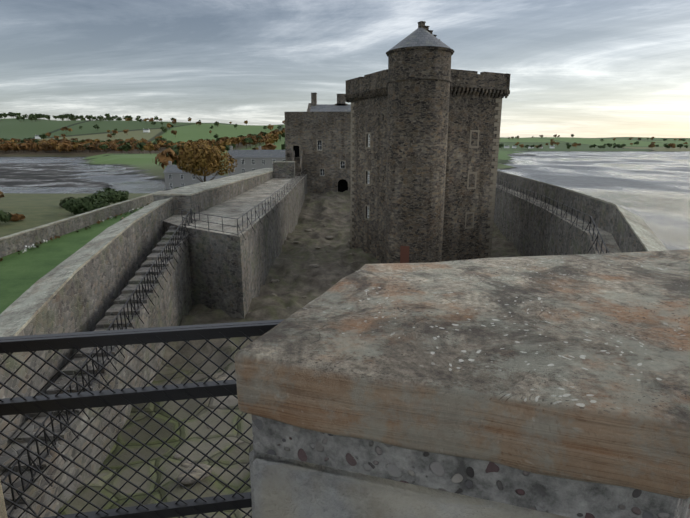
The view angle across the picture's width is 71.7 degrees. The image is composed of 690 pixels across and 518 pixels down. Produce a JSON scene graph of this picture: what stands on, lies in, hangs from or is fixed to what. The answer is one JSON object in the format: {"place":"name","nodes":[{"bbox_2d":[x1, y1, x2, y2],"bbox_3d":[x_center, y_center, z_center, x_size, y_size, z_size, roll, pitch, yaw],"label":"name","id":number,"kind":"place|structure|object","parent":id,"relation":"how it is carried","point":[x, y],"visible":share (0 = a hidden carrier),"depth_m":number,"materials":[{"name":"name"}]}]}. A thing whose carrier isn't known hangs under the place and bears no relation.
{"place":"outdoors","nodes":[
{"label":"outdoors","id":0,"kind":"place"},
{"bbox_2d":[0,319,284,517],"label":"mesh fence","id":1,"kind":"object","parent":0,"point":[111,398],"visible":0.62,"depth_m":1.80,"materials":[{"name":"black metal"}]},
{"bbox_2d":[56,190,521,517],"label":"courtyard ground","id":2,"kind":"structure","parent":0,"point":[294,273],"depth_m":24.24,"materials":[{"name":"grey stone"}]},
{"bbox_2d":[173,225,365,484],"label":"loose stones","id":3,"kind":"object","parent":2,"relation":"on","point":[196,472],"visible":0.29,"depth_m":15.23,"materials":[{"name":"grey stone"}]},
{"bbox_2d":[350,49,501,263],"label":"castle tower","id":4,"kind":"structure","parent":2,"relation":"on","point":[420,159],"depth_m":40.47,"materials":[{"name":"grey stone"}]},
{"bbox_2d":[367,134,369,217],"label":"tower windows","id":5,"kind":"structure","parent":4,"relation":"in","point":[368,174],"depth_m":45.16,"materials":[{"name":"black glass"}]},
{"bbox_2d":[400,246,409,262],"bbox_3d":[5.002,-0.074,39.822,0.750,2.100,0.250,6,15,23],"label":"door","id":6,"kind":"structure","parent":4,"relation":"attached to","point":[404,254],"depth_m":39.64,"materials":[{"name":"brown wood"}]},
{"bbox_2d":[386,46,453,84],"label":"turret mouldings","id":7,"kind":"object","parent":4,"relation":"attached to","point":[420,47],"visible":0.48,"depth_m":36.38,"materials":[{"name":"grey stone"}]},
{"bbox_2d":[386,28,453,54],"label":"conical roof","id":8,"kind":"structure","parent":4,"relation":"on","point":[420,37],"depth_m":36.50,"materials":[{"name":"grey stone"}]},
{"bbox_2d":[418,21,439,39],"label":"crow-stepped gable","id":9,"kind":"structure","parent":8,"relation":"on","point":[421,24],"depth_m":37.88,"materials":[{"name":"grey stone"}]},
{"bbox_2d":[350,96,501,257],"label":"tower dressings","id":10,"kind":"structure","parent":4,"relation":"attached to","point":[494,170],"depth_m":44.23,"materials":[{"name":"grey stone"}]},
{"bbox_2d":[345,69,510,102],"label":"tower parapet corbels","id":11,"kind":"object","parent":4,"relation":"attached to","point":[375,85],"visible":0.56,"depth_m":41.00,"materials":[{"name":"grey stone"}]},
{"bbox_2d":[494,171,645,256],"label":"curtain wall","id":12,"kind":"structure","parent":2,"relation":"on","point":[527,228],"depth_m":40.57,"materials":[{"name":"grey stone"}]},
{"bbox_2d":[496,179,608,253],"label":"railings","id":13,"kind":"object","parent":12,"relation":"on","point":[523,193],"visible":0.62,"depth_m":34.88,"materials":[{"name":"black metal"}]},
{"bbox_2d":[496,171,666,253],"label":"curtain copings","id":14,"kind":"object","parent":12,"relation":"on","point":[649,240],"visible":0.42,"depth_m":28.38,"materials":[{"name":"grey stone"}]},
{"bbox_2d":[0,118,689,313],"bbox_3d":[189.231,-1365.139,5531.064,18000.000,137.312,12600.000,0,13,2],"label":"grassy land","id":15,"kind":"structure","parent":0,"point":[21,273],"depth_m":386.20,"materials":[{"name":"green plant"}]},
{"bbox_2d":[0,203,149,260],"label":"flower border","id":16,"kind":"object","parent":15,"relation":"on","point":[34,245],"visible":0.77,"depth_m":58.43,"materials":[{"name":"plant"}]},
{"bbox_2d":[0,195,153,257],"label":"garden wall","id":17,"kind":"structure","parent":15,"relation":"on","point":[12,245],"depth_m":60.80,"materials":[{"name":"grey stone"}]},
{"bbox_2d":[0,191,161,240],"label":"wall coping","id":18,"kind":"object","parent":17,"relation":"on","point":[36,228],"visible":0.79,"depth_m":61.33,"materials":[{"name":"grey stone"}]},
{"bbox_2d":[0,187,178,222],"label":"scrub bushes","id":19,"kind":"object","parent":15,"relation":"on","point":[101,198],"visible":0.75,"depth_m":76.86,"materials":[{"name":"green plant"}]},
{"bbox_2d":[0,162,307,517],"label":"curtain wall","id":20,"kind":"structure","parent":15,"relation":"on","point":[226,274],"depth_m":23.64,"materials":[{"name":"grey stone"}]},
{"bbox_2d":[0,161,306,336],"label":"curtain copings","id":21,"kind":"object","parent":20,"relation":"on","point":[21,312],"visible":0.77,"depth_m":31.91,"materials":[{"name":"grey stone"}]},
{"bbox_2d":[1,168,307,517],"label":"railings","id":22,"kind":"object","parent":20,"relation":"on","point":[30,459],"visible":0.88,"depth_m":20.23,"materials":[{"name":"black metal"}]},
{"bbox_2d":[176,140,237,181],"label":"yellow tree","id":23,"kind":"object","parent":15,"relation":"on","point":[209,157],"depth_m":114.73,"materials":[{"name":"plant"}]},
{"bbox_2d":[35,129,554,188],"bbox_3d":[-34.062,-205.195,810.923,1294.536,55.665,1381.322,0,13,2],"label":"houses","id":24,"kind":"structure","parent":15,"relation":"on","point":[176,180],"depth_m":169.52,"materials":[{"name":"grey stone"}]},
{"bbox_2d":[169,159,285,187],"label":"house windows","id":25,"kind":"structure","parent":24,"relation":"in","point":[193,175],"depth_m":169.43,"materials":[{"name":"grey glass"}]},
{"bbox_2d":[284,112,350,193],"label":"range walls","id":26,"kind":"structure","parent":15,"relation":"on","point":[306,130],"depth_m":79.86,"materials":[{"name":"grey stone"}]},
{"bbox_2d":[285,151,302,175],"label":"forestair","id":27,"kind":"object","parent":26,"relation":"attached to","point":[298,164],"visible":0.48,"depth_m":78.22,"materials":[{"name":"grey stone"}]},
{"bbox_2d":[292,139,345,176],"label":"window surrounds","id":28,"kind":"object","parent":26,"relation":"attached to","point":[320,150],"depth_m":80.35,"materials":[{"name":"stone"}]},
{"bbox_2d":[294,140,347,191],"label":"windows","id":29,"kind":"structure","parent":26,"relation":"attached to","point":[342,185],"depth_m":81.23,"materials":[{"name":"black glass"}]},
{"bbox_2d":[307,93,347,111],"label":"chimneys","id":30,"kind":"object","parent":26,"relation":"on","point":[341,101],"visible":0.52,"depth_m":83.34,"materials":[{"name":"grey stone"}]},
{"bbox_2d":[310,104,350,111],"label":"roof slates","id":31,"kind":"object","parent":26,"relation":"on","point":[327,108],"depth_m":82.30,"materials":[{"name":"grey stone"}]},
{"bbox_2d":[0,112,687,169],"bbox_3d":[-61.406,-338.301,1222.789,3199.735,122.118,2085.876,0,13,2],"label":"trees","id":32,"kind":"object","parent":15,"relation":"on","point":[142,144],"materials":[{"name":"plant"}]},
{"bbox_2d":[506,154,535,155],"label":"bay pier","id":33,"kind":"structure","parent":15,"relation":"on","point":[519,155],"depth_m":753.90,"materials":[{"name":"grey stone"}]},
{"bbox_3d":[-0.715,8.063,-0.528,18.000,8.600,7.300,0,13,2],"label":"tower wall","id":34,"kind":"object","parent":15,"relation":"on","visible":0},
{"bbox_2d":[0,480,7,517],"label":"merlon","id":35,"kind":"object","parent":34,"relation":"on","point":[3,512],"depth_m":1.33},
{"bbox_2d":[249,450,689,517],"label":"merlon","id":36,"kind":"object","parent":34,"relation":"on","point":[282,487],"visible":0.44,"depth_m":1.24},
{"bbox_2d":[252,415,689,517],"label":"mortar layer","id":37,"kind":"object","parent":36,"relation":"on","point":[487,480],"visible":0.2,"depth_m":1.14,"materials":[{"name":"grey concrete"}]},
{"bbox_2d":[234,249,689,498],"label":"stone capstone","id":38,"kind":"object","parent":37,"relation":"on","point":[575,367],"visible":1,"depth_m":1.21,"materials":[{"name":"grey stone"}]},
{"bbox_2d":[0,152,689,249],"bbox_3d":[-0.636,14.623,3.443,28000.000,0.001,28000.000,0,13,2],"label":"sea water","id":39,"kind":"structure","parent":0,"point":[651,190],"depth_m":218.30,"materials":[{"name":"grey liquid"}]},
{"bbox_2d":[0,0,689,137],"label":"sky","id":40,"kind":"structure","parent":0,"point":[580,68],"materials":[{"name":"grey"}]}
]}

